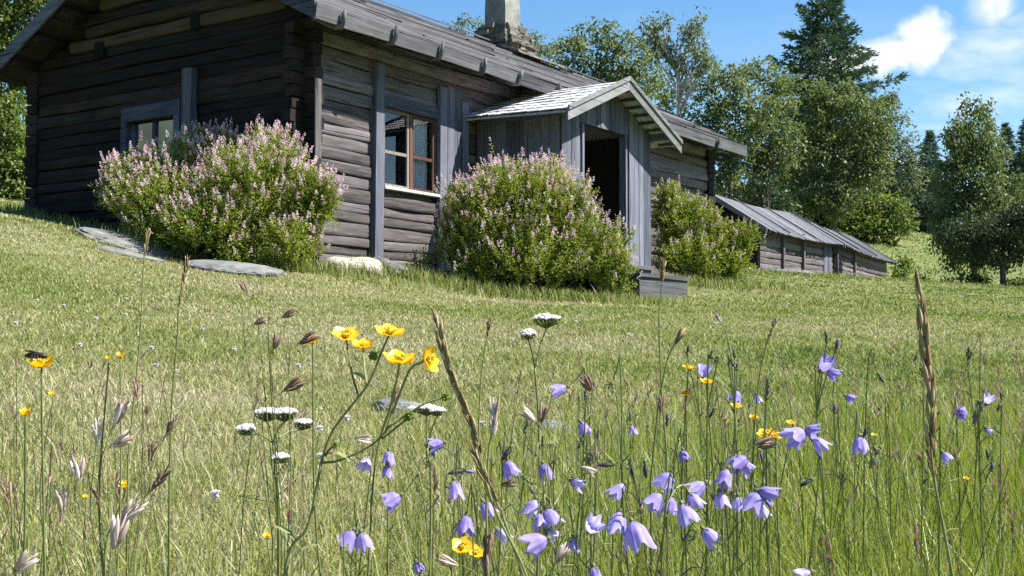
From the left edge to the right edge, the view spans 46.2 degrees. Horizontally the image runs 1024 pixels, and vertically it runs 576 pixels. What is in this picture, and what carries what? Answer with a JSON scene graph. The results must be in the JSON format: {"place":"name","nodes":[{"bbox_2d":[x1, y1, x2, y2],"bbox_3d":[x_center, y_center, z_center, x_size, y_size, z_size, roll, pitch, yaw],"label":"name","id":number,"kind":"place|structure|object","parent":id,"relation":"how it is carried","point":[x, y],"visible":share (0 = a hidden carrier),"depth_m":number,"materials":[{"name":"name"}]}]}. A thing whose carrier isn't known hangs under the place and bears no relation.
{"place":"outdoors","nodes":[
{"label":"outdoors","id":0,"kind":"place"},
{"bbox_2d":[110,514,128,575],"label":"seeding grass","id":1,"kind":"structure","parent":0,"point":[115,531],"depth_m":0.87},
{"bbox_2d":[482,528,493,575],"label":"grass spike","id":2,"kind":"object","parent":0,"point":[485,561],"depth_m":0.84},
{"bbox_2d":[0,370,1023,575],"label":"grass","id":3,"kind":"structure","parent":0,"point":[904,563],"depth_m":1.81,"materials":[{"name":"plant"}]},
{"bbox_2d":[0,125,1023,575],"bbox_3d":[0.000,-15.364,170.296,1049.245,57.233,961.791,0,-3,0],"label":"ground","id":4,"kind":"structure","parent":0,"point":[710,291],"depth_m":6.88,"materials":[{"name":"plant"}]},
{"bbox_2d":[0,89,29,200],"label":"broadleaf tree","id":5,"kind":"object","parent":4,"relation":"on","point":[12,157],"visible":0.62,"depth_m":23.95,"materials":[{"name":"green plant"}]},
{"bbox_2d":[10,549,38,575],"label":"seeding grass","id":6,"kind":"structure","parent":4,"relation":"on","point":[26,564],"depth_m":0.87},
{"bbox_2d":[0,0,49,185],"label":"broadleaf tree","id":7,"kind":"object","parent":4,"relation":"on","point":[19,11],"visible":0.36,"depth_m":26.87,"materials":[{"name":"green plant"}]},
{"bbox_2d":[19,407,30,575],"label":"buttercup","id":8,"kind":"object","parent":4,"relation":"on","point":[26,411],"visible":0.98,"depth_m":1.10,"materials":[{"name":"yellow plant"}]},
{"bbox_2d":[27,354,53,575],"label":"buttercup","id":9,"kind":"object","parent":4,"relation":"on","point":[46,362],"visible":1,"depth_m":1.05,"materials":[{"name":"yellow plant"}]},
{"bbox_2d":[70,455,97,575],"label":"seeding grass","id":10,"kind":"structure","parent":4,"relation":"on","point":[77,472],"depth_m":0.89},
{"bbox_2d":[98,351,124,575],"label":"buttercup","id":11,"kind":"object","parent":4,"relation":"on","point":[120,355],"visible":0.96,"depth_m":1.30,"materials":[{"name":"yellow plant"}]},
{"bbox_2d":[87,428,136,575],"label":"seeding grass","id":12,"kind":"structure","parent":4,"relation":"on","point":[122,439],"depth_m":0.94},
{"bbox_2d":[98,395,132,573],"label":"seeding grass","id":13,"kind":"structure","parent":4,"relation":"on","point":[121,410],"depth_m":0.94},
{"bbox_2d":[72,227,179,258],"bbox_3d":[-4.184,-0.449,13.145,1.180,0.464,1.146,0,-3,-9],"label":"rock slab","id":14,"kind":"object","parent":4,"relation":"on","point":[120,240],"visible":0.49,"depth_m":12.82,"materials":[{"name":"grey stone"}]},
{"bbox_2d":[104,493,148,575],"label":"seeding grass","id":15,"kind":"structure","parent":4,"relation":"on","point":[130,513],"depth_m":0.89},
{"bbox_2d":[125,227,150,575],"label":"grass spike","id":16,"kind":"object","parent":4,"relation":"on","point":[146,241],"depth_m":1.50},
{"bbox_2d":[167,254,189,575],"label":"grass spike","id":17,"kind":"object","parent":4,"relation":"on","point":[184,277],"depth_m":1.25,"materials":[{"name":"plant"}]},
{"bbox_2d":[88,114,348,270],"bbox_3d":[-3.420,-1.070,13.377,3.109,1.813,1.755,-1,-3,30],"label":"flowering bush","id":18,"kind":"object","parent":4,"relation":"on","point":[207,175],"visible":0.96,"depth_m":13.09,"materials":[{"name":"green plant"}]},
{"bbox_2d":[3,332,450,556],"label":"grass tips","id":19,"kind":"object","parent":4,"relation":"on","point":[117,480],"depth_m":1.47,"materials":[{"name":"plant"}]},
{"bbox_2d":[183,260,284,276],"bbox_3d":[-2.862,-0.173,12.299,1.044,0.255,0.823,0,-3,6],"label":"rock slab","id":20,"kind":"object","parent":4,"relation":"on","point":[239,268],"visible":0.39,"depth_m":12.05,"materials":[{"name":"grey stone"}]},
{"bbox_2d":[0,337,488,575],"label":"meadow stalks","id":21,"kind":"object","parent":4,"relation":"on","point":[14,489],"visible":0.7,"depth_m":1.77,"materials":[{"name":"plant"}]},
{"bbox_2d":[238,279,278,575],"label":"seeding grass","id":22,"kind":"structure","parent":4,"relation":"on","point":[243,286],"depth_m":1.00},
{"bbox_2d":[235,407,311,575],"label":"yarrow","id":23,"kind":"object","parent":4,"relation":"on","point":[246,429],"visible":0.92,"depth_m":1.09,"materials":[{"name":"plant"}]},
{"bbox_2d":[270,332,284,564],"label":"seeding grass","id":24,"kind":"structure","parent":4,"relation":"on","point":[276,342],"depth_m":1.00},
{"bbox_2d":[268,308,295,575],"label":"seeding grass","id":25,"kind":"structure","parent":4,"relation":"on","point":[288,313],"depth_m":1.00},
{"bbox_2d":[262,375,306,575],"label":"seeding grass","id":26,"kind":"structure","parent":4,"relation":"on","point":[293,384],"depth_m":0.95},
{"bbox_2d":[288,330,318,575],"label":"seeding grass","id":27,"kind":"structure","parent":4,"relation":"on","point":[306,338],"depth_m":1.00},
{"bbox_2d":[308,336,321,575],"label":"grass stalk","id":28,"kind":"object","parent":4,"relation":"on","point":[315,514],"visible":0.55,"depth_m":1.10,"materials":[{"name":"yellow plant"}]},
{"bbox_2d":[335,501,374,575],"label":"harebell","id":29,"kind":"object","parent":4,"relation":"on","point":[361,540],"visible":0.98,"depth_m":1.04,"materials":[{"name":"purple plant"}]},
{"bbox_2d":[346,435,374,575],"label":"harebell","id":30,"kind":"object","parent":4,"relation":"on","point":[364,464],"visible":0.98,"depth_m":1.21,"materials":[{"name":"purple plant"}]},
{"bbox_2d":[272,324,449,575],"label":"buttercup","id":31,"kind":"object","parent":4,"relation":"on","point":[396,356],"visible":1,"depth_m":0.95,"materials":[{"name":"yellow plant"}]},
{"bbox_2d":[345,257,382,274],"bbox_3d":[-1.730,-0.216,13.713,0.570,0.293,0.408,1,-3,-20],"label":"boulder","id":32,"kind":"object","parent":4,"relation":"on","point":[354,260],"visible":0.41,"depth_m":13.62,"materials":[{"name":"stone"}]},
{"bbox_2d":[0,0,746,279],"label":"log house","id":33,"kind":"structure","parent":4,"relation":"on","point":[365,95],"depth_m":16.06,"materials":[{"name":"grey wood"}]},
{"bbox_2d":[120,98,181,218],"bbox_3d":[-4.632,-1.647,15.531,1.141,1.473,0.188,-2,-3,34],"label":"window","id":34,"kind":"structure","parent":33,"relation":"in","point":[153,130],"depth_m":15.54,"materials":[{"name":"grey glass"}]},
{"bbox_2d":[384,94,439,197],"bbox_3d":[-1.452,-1.826,15.723,0.425,1.215,1.139,-2,-3,34],"label":"window","id":35,"kind":"structure","parent":33,"relation":"in","point":[417,115],"depth_m":15.88,"materials":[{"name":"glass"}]},
{"bbox_2d":[367,387,400,575],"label":"grass spike","id":36,"kind":"object","parent":4,"relation":"on","point":[395,395],"depth_m":1.19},
{"bbox_2d":[378,427,399,575],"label":"harebell","id":37,"kind":"object","parent":4,"relation":"on","point":[388,458],"visible":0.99,"depth_m":1.19,"materials":[{"name":"purple plant"}]},
{"bbox_2d":[371,397,424,416],"bbox_3d":[-0.333,0.367,3.538,0.162,0.086,0.118,1,-3,-11],"label":"stone","id":38,"kind":"object","parent":4,"relation":"on","point":[384,402],"visible":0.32,"depth_m":3.51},
{"bbox_2d":[381,473,445,575],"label":"harebell","id":39,"kind":"object","parent":4,"relation":"on","point":[392,501],"visible":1,"depth_m":1.09,"materials":[{"name":"purple plant"}]},
{"bbox_2d":[402,403,450,575],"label":"yarrow","id":40,"kind":"object","parent":4,"relation":"on","point":[436,411],"visible":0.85,"depth_m":1.29,"materials":[{"name":"plant"}]},
{"bbox_2d":[428,425,481,575],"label":"harebell","id":41,"kind":"object","parent":4,"relation":"on","point":[436,444],"visible":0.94,"depth_m":1.19,"materials":[{"name":"purple plant"}]},
{"bbox_2d":[439,449,474,575],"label":"harebell","id":42,"kind":"object","parent":4,"relation":"on","point":[455,488],"visible":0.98,"depth_m":1.05,"materials":[{"name":"purple plant"}]},
{"bbox_2d":[453,483,482,575],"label":"harebell","id":43,"kind":"object","parent":4,"relation":"on","point":[465,524],"visible":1,"depth_m":0.99,"materials":[{"name":"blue plant"}]},
{"bbox_2d":[452,536,483,575],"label":"buttercup","id":44,"kind":"object","parent":4,"relation":"on","point":[462,544],"visible":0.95,"depth_m":1.04,"materials":[{"name":"yellow plant"}]},
{"bbox_2d":[432,308,527,575],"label":"grass spike","id":45,"kind":"object","parent":4,"relation":"on","point":[443,349],"depth_m":0.80,"materials":[{"name":"plant"}]},
{"bbox_2d":[476,318,491,575],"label":"grass spike","id":46,"kind":"object","parent":4,"relation":"on","point":[488,324],"depth_m":1.39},
{"bbox_2d":[471,474,498,575],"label":"harebell","id":47,"kind":"object","parent":4,"relation":"on","point":[482,509],"visible":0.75,"depth_m":1.09,"materials":[{"name":"purple plant"}]},
{"bbox_2d":[485,394,499,575],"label":"grass spike","id":48,"kind":"object","parent":4,"relation":"on","point":[493,413],"depth_m":0.84,"materials":[{"name":"plant"}]},
{"bbox_2d":[467,439,524,575],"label":"grass spike","id":49,"kind":"object","parent":4,"relation":"on","point":[480,474],"depth_m":0.81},
{"bbox_2d":[443,13,564,65],"bbox_3d":[-0.269,-4.628,36.130,3.468,7.371,2.392,-1,-3,24],"label":"broadleaf tree","id":50,"kind":"object","parent":4,"relation":"on","point":[543,51],"visible":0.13,"depth_m":36.15,"materials":[{"name":"green plant"}]},
{"bbox_2d":[496,431,521,575],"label":"harebell","id":51,"kind":"object","parent":4,"relation":"on","point":[509,468],"visible":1,"depth_m":1.08,"materials":[{"name":"purple plant"}]},
{"bbox_2d":[0,199,1023,307],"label":"grass","id":52,"kind":"structure","parent":4,"relation":"on","point":[492,288],"depth_m":13.80,"materials":[{"name":"plant"}]},
{"bbox_2d":[498,313,561,575],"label":"yarrow","id":53,"kind":"object","parent":4,"relation":"on","point":[546,318],"visible":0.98,"depth_m":1.24,"materials":[{"name":"plant"}]},
{"bbox_2d":[431,137,642,300],"bbox_3d":[0.262,-0.809,14.411,2.127,2.012,1.990,2,-3,-32],"label":"flowering bush","id":54,"kind":"object","parent":4,"relation":"on","point":[545,195],"visible":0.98,"depth_m":14.23,"materials":[{"name":"green plant"}]},
{"bbox_2d":[517,515,564,575],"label":"harebell","id":55,"kind":"object","parent":4,"relation":"on","point":[537,543],"visible":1,"depth_m":0.97,"materials":[{"name":"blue plant"}]},
{"bbox_2d":[519,468,570,574],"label":"harebell","id":56,"kind":"object","parent":4,"relation":"on","point":[547,517],"visible":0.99,"depth_m":1.00,"materials":[{"name":"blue plant"}]},
{"bbox_2d":[532,436,561,575],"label":"harebell","id":57,"kind":"object","parent":4,"relation":"on","point":[543,465],"visible":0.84,"depth_m":1.14,"materials":[{"name":"blue plant"}]},
{"bbox_2d":[552,459,584,573],"bbox_3d":[0.052,0.294,1.101,0.030,0.275,0.041,0,-3,0],"label":"harebell","id":58,"kind":"object","parent":4,"relation":"on","point":[576,483],"visible":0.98,"depth_m":1.10,"materials":[{"name":"blue plant"}]},
{"bbox_2d":[549,368,594,575],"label":"harebell","id":59,"kind":"object","parent":4,"relation":"on","point":[559,390],"visible":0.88,"depth_m":1.15,"materials":[{"name":"blue plant"}]},
{"bbox_2d":[578,396,595,575],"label":"harebell","id":60,"kind":"object","parent":4,"relation":"on","point":[588,430],"visible":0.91,"depth_m":1.19,"materials":[{"name":"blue plant"}]},
{"bbox_2d":[585,512,605,575],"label":"harebell","id":61,"kind":"object","parent":4,"relation":"on","point":[593,525],"visible":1,"depth_m":0.99,"materials":[{"name":"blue plant"}]},
{"bbox_2d":[548,16,669,102],"bbox_3d":[2.990,-4.753,38.201,4.185,8.006,3.111,0,-3,0],"label":"broadleaf tree","id":62,"kind":"object","parent":4,"relation":"on","point":[579,44],"visible":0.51,"depth_m":38.15,"materials":[{"name":"green plant"}]},
{"bbox_2d":[603,356,638,575],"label":"harebell","id":63,"kind":"object","parent":4,"relation":"on","point":[611,383],"visible":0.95,"depth_m":1.06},
{"bbox_2d":[598,456,651,575],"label":"harebell","id":64,"kind":"object","parent":4,"relation":"on","point":[615,490],"visible":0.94,"depth_m":1.05,"materials":[{"name":"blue plant"}]},
{"bbox_2d":[603,488,656,575],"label":"harebell","id":65,"kind":"object","parent":4,"relation":"on","point":[634,533],"visible":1,"depth_m":0.94,"materials":[{"name":"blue plant"}]},
{"bbox_2d":[593,264,688,299],"bbox_3d":[1.792,-0.012,16.962,0.796,0.631,1.631,-2,-3,34],"label":"doorstep","id":66,"kind":"object","parent":4,"relation":"on","point":[648,283],"visible":0.38,"depth_m":16.64,"materials":[{"name":"wood"}]},
{"bbox_2d":[640,466,674,575],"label":"harebell","id":67,"kind":"object","parent":4,"relation":"on","point":[654,501],"visible":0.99,"depth_m":1.01,"materials":[{"name":"blue plant"}]},
{"bbox_2d":[658,256,667,575],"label":"grass spike","id":68,"kind":"object","parent":4,"relation":"on","point":[662,267],"depth_m":1.35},
{"bbox_2d":[650,327,687,575],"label":"grass spike","id":69,"kind":"object","parent":4,"relation":"on","point":[680,334],"depth_m":1.29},
{"bbox_2d":[626,5,717,115],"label":"birch tree","id":70,"kind":"object","parent":4,"relation":"on","point":[658,42],"visible":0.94,"depth_m":44.29,"materials":[{"name":"green plant"}]},
{"bbox_2d":[652,444,705,575],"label":"harebell","id":71,"kind":"object","parent":4,"relation":"on","point":[660,480],"visible":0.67,"depth_m":1.05,"materials":[{"name":"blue plant"}]},
{"bbox_2d":[660,473,706,575],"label":"harebell","id":72,"kind":"object","parent":4,"relation":"on","point":[685,513],"visible":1,"depth_m":1.00,"materials":[{"name":"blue plant"}]},
{"bbox_2d":[681,500,720,575],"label":"harebell","id":73,"kind":"object","parent":4,"relation":"on","point":[710,536],"visible":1,"depth_m":0.99,"materials":[{"name":"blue plant"}]},
{"bbox_2d":[684,344,717,575],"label":"harebell","id":74,"kind":"object","parent":4,"relation":"on","point":[702,370],"visible":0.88,"depth_m":1.49,"materials":[{"name":"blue plant"}]},
{"bbox_2d":[689,350,719,575],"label":"harebell","id":75,"kind":"object","parent":4,"relation":"on","point":[716,358],"visible":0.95,"depth_m":1.09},
{"bbox_2d":[651,175,766,281],"bbox_3d":[3.283,-1.023,20.355,2.017,1.908,1.800,0,-3,0],"label":"flowering bush","id":76,"kind":"object","parent":4,"relation":"on","point":[677,217],"visible":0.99,"depth_m":20.24,"materials":[{"name":"green plant"}]},
{"bbox_2d":[399,343,1023,575],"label":"grass tips","id":77,"kind":"object","parent":4,"relation":"on","point":[1000,465],"depth_m":1.63,"materials":[{"name":"plant"}]},
{"bbox_2d":[400,343,1023,575],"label":"meadow stalks","id":78,"kind":"object","parent":4,"relation":"on","point":[886,478],"visible":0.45,"depth_m":1.64,"materials":[{"name":"plant"}]},
{"bbox_2d":[684,458,741,575],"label":"harebell","id":79,"kind":"object","parent":4,"relation":"on","point":[698,488],"visible":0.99,"depth_m":1.05,"materials":[{"name":"blue plant"}]},
{"bbox_2d":[649,57,787,198],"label":"broadleaf tree","id":80,"kind":"object","parent":4,"relation":"on","point":[725,104],"visible":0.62,"depth_m":53.16,"materials":[{"name":"green plant"}]},
{"bbox_2d":[713,462,745,575],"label":"harebell","id":81,"kind":"object","parent":4,"relation":"on","point":[720,499],"visible":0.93,"depth_m":1.04,"materials":[{"name":"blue plant"}]},
{"bbox_2d":[723,348,741,575],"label":"harebell","id":82,"kind":"object","parent":4,"relation":"on","point":[734,355],"visible":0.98,"depth_m":1.15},
{"bbox_2d":[711,439,757,575],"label":"harebell","id":83,"kind":"object","parent":4,"relation":"on","point":[740,463],"visible":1,"depth_m":1.05,"materials":[{"name":"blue plant"}]},
{"bbox_2d":[738,461,781,575],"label":"harebell","id":84,"kind":"object","parent":4,"relation":"on","point":[758,497],"visible":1,"depth_m":0.99,"materials":[{"name":"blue plant"}]},
{"bbox_2d":[715,55,811,208],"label":"broadleaf tree","id":85,"kind":"object","parent":4,"relation":"on","point":[764,155],"visible":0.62,"depth_m":56.09,"materials":[{"name":"green plant"}]},
{"bbox_2d":[715,176,813,220],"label":"broadleaf tree","id":86,"kind":"object","parent":4,"relation":"on","point":[790,203],"visible":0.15,"depth_m":61.78,"materials":[{"name":"green plant"}]},
{"bbox_2d":[751,317,777,575],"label":"grass spike","id":87,"kind":"object","parent":4,"relation":"on","point":[765,348],"depth_m":1.24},
{"bbox_2d":[758,377,778,575],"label":"harebell","id":88,"kind":"object","parent":4,"relation":"on","point":[767,386],"visible":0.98,"depth_m":1.10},
{"bbox_2d":[756,428,782,575],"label":"buttercup","id":89,"kind":"object","parent":4,"relation":"on","point":[760,432],"visible":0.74,"depth_m":1.20,"materials":[{"name":"yellow plant"}]},
{"bbox_2d":[713,194,845,273],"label":"log barn","id":90,"kind":"structure","parent":4,"relation":"on","point":[792,241],"depth_m":45.11,"materials":[{"name":"wood"}]},
{"bbox_2d":[778,410,832,575],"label":"harebell","id":91,"kind":"object","parent":4,"relation":"on","point":[796,436],"visible":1,"depth_m":1.09,"materials":[{"name":"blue plant"}]},
{"bbox_2d":[799,457,819,568],"bbox_3d":[0.269,0.296,1.107,0.022,0.282,0.048,0,-3,-11],"label":"harebell","id":92,"kind":"object","parent":4,"relation":"on","point":[808,481],"visible":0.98,"depth_m":1.10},
{"bbox_2d":[814,330,841,575],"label":"harebell","id":93,"kind":"object","parent":4,"relation":"on","point":[825,363],"visible":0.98,"depth_m":1.25,"materials":[{"name":"blue plant"}]},
{"bbox_2d":[717,0,940,234],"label":"spruce tree","id":94,"kind":"object","parent":4,"relation":"on","point":[841,50],"visible":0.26,"depth_m":79.26,"materials":[{"name":"green plant"}]},
{"bbox_2d":[771,69,902,230],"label":"broadleaf tree","id":95,"kind":"object","parent":4,"relation":"on","point":[837,143],"visible":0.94,"depth_m":68.13,"materials":[{"name":"green plant"}]},
{"bbox_2d":[787,210,895,276],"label":"log shed","id":96,"kind":"structure","parent":4,"relation":"on","point":[855,256],"depth_m":54.33,"materials":[{"name":"wood"}]},
{"bbox_2d":[844,410,871,575],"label":"harebell","id":97,"kind":"object","parent":4,"relation":"on","point":[860,445],"visible":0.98,"depth_m":1.19,"materials":[{"name":"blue plant"}]},
{"bbox_2d":[852,351,883,575],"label":"harebell","id":98,"kind":"object","parent":4,"relation":"on","point":[879,376],"visible":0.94,"depth_m":1.31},
{"bbox_2d":[855,422,889,575],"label":"harebell","id":99,"kind":"object","parent":4,"relation":"on","point":[872,458],"visible":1,"depth_m":1.14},
{"bbox_2d":[827,183,920,246],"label":"bush","id":100,"kind":"object","parent":4,"relation":"on","point":[865,222],"visible":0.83,"depth_m":71.95,"materials":[{"name":"green plant"}]},
{"bbox_2d":[868,86,929,225],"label":"broadleaf tree","id":101,"kind":"object","parent":4,"relation":"on","point":[909,169],"visible":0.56,"depth_m":76.31,"materials":[{"name":"green plant"}]},
{"bbox_2d":[907,129,954,232],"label":"spruce tree","id":102,"kind":"object","parent":4,"relation":"on","point":[930,136],"visible":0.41,"depth_m":84.12,"materials":[{"name":"green plant"}]},
{"bbox_2d":[915,267,953,575],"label":"grass spike","id":103,"kind":"object","parent":4,"relation":"on","point":[925,355],"depth_m":0.85,"materials":[{"name":"plant"}]},
{"bbox_2d":[926,421,958,575],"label":"harebell","id":104,"kind":"object","parent":4,"relation":"on","point":[940,490],"visible":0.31,"depth_m":0.95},
{"bbox_2d":[949,393,967,565],"bbox_3d":[0.489,0.276,1.313,0.019,0.322,0.071,-1,-3,16],"label":"harebell","id":105,"kind":"object","parent":4,"relation":"on","point":[960,412],"visible":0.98,"depth_m":1.32,"materials":[{"name":"blue plant"}]},
{"bbox_2d":[953,267,993,284],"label":"field bush","id":106,"kind":"object","parent":4,"relation":"on","point":[973,277],"visible":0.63,"depth_m":45.99,"materials":[{"name":"green plant"}]},
{"bbox_2d":[924,90,1023,278],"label":"birch tree","id":107,"kind":"object","parent":4,"relation":"on","point":[991,193],"visible":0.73,"depth_m":49.95,"materials":[{"name":"green plant"}]},
{"bbox_2d":[932,186,1023,286],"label":"broadleaf tree","id":108,"kind":"object","parent":4,"relation":"on","point":[1002,232],"visible":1,"depth_m":45.97,"materials":[{"name":"green plant"}]},
{"bbox_2d":[970,392,996,573],"bbox_3d":[0.521,0.276,1.303,0.054,0.326,0.048,0,-3,0],"label":"harebell","id":109,"kind":"object","parent":4,"relation":"on","point":[988,398],"visible":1,"depth_m":1.31,"materials":[{"name":"blue plant"}]},
{"bbox_2d":[975,122,1023,245],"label":"spruce tree","id":110,"kind":"object","parent":4,"relation":"on","point":[1009,138],"visible":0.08,"depth_m":88.22,"materials":[{"name":"green plant"}]},
{"bbox_2d":[1002,118,1023,242],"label":"spruce tree","id":111,"kind":"object","parent":4,"relation":"on","point":[1020,153],"visible":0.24,"depth_m":86.53,"materials":[{"name":"green plant"}]},
{"bbox_2d":[2,0,1023,213],"label":"sky","id":112,"kind":"structure","parent":0,"point":[947,49],"materials":[{"name":"blue"}]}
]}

